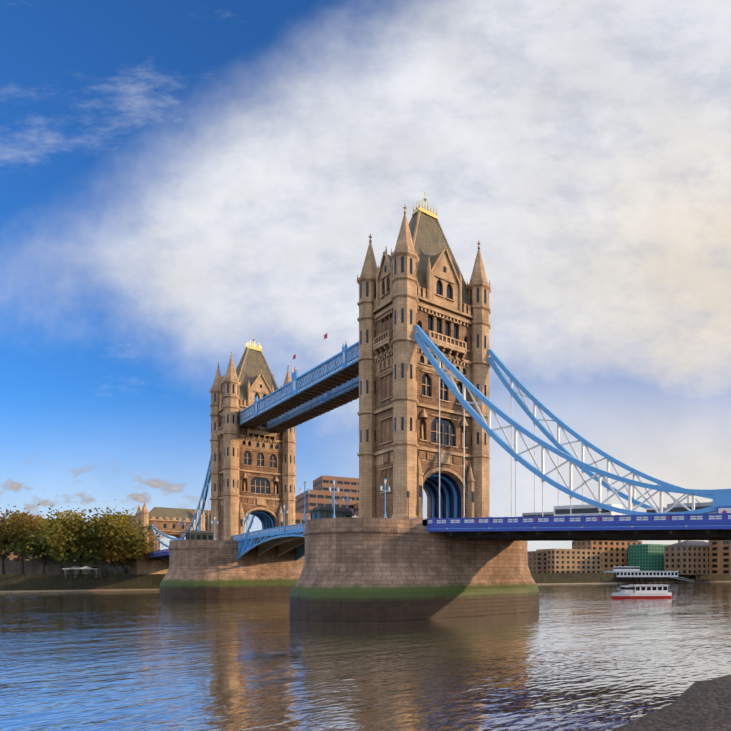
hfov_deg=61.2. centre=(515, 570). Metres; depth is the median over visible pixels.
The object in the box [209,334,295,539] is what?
tower
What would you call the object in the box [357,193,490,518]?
tower
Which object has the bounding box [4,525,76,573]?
tree
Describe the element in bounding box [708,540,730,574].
building
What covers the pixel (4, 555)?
tree
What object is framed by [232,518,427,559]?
bascule span
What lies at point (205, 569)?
pier
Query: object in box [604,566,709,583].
river pier
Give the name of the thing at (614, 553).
warehouse
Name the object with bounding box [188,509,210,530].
building
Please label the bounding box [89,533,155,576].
tree
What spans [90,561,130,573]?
building
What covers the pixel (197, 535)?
control cabin
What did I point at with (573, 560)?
warehouse
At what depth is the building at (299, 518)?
284.10 m
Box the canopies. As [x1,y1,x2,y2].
[65,566,96,577]
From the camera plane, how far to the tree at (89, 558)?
199.34 m
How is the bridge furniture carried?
on the pier at (371, 569)
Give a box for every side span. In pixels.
[146,456,254,559]
[407,325,730,540]
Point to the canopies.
(84, 567)
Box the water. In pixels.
[0,582,730,730]
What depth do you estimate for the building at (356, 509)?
300.04 m
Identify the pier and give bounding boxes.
[159,540,304,599]
[290,517,538,620]
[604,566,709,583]
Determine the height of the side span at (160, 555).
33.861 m
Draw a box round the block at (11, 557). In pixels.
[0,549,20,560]
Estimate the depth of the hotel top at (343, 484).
313.47 m
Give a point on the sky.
(182, 182)
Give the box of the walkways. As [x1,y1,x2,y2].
[239,333,358,432]
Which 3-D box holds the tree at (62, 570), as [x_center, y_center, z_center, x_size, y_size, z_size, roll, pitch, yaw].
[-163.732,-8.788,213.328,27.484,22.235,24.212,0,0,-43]
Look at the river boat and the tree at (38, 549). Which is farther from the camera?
the tree at (38, 549)
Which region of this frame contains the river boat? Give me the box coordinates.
[612,585,671,597]
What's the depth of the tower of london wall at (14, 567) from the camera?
217.96 m
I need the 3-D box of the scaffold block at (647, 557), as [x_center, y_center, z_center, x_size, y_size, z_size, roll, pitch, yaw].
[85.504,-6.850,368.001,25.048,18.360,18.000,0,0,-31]
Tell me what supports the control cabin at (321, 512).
on the pier at (371, 569)
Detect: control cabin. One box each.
[184,530,213,539]
[308,506,354,518]
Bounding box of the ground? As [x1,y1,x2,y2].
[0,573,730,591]
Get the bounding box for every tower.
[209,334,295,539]
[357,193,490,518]
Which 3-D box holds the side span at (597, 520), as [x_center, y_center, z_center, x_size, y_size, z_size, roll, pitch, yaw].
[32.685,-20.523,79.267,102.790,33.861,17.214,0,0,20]
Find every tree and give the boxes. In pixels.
[0,505,54,573]
[0,507,25,573]
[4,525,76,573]
[19,499,171,576]
[23,519,91,573]
[49,535,106,573]
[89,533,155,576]
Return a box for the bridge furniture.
[178,479,409,539]
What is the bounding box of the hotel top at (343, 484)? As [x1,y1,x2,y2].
[313,475,358,492]
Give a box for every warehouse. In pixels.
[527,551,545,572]
[536,549,600,572]
[572,541,641,572]
[664,540,708,574]
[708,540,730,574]
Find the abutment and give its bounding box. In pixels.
[131,503,205,573]
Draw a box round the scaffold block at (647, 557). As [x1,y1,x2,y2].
[628,544,668,570]
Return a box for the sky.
[0,0,730,550]
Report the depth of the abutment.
220.23 m
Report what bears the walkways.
attached to the tower at (411, 282)
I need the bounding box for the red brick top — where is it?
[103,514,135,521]
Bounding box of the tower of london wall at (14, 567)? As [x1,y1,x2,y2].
[0,558,89,573]
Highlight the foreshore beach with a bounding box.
[612,674,730,730]
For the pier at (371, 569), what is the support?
in the water
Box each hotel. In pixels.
[295,490,358,515]
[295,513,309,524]
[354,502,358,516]

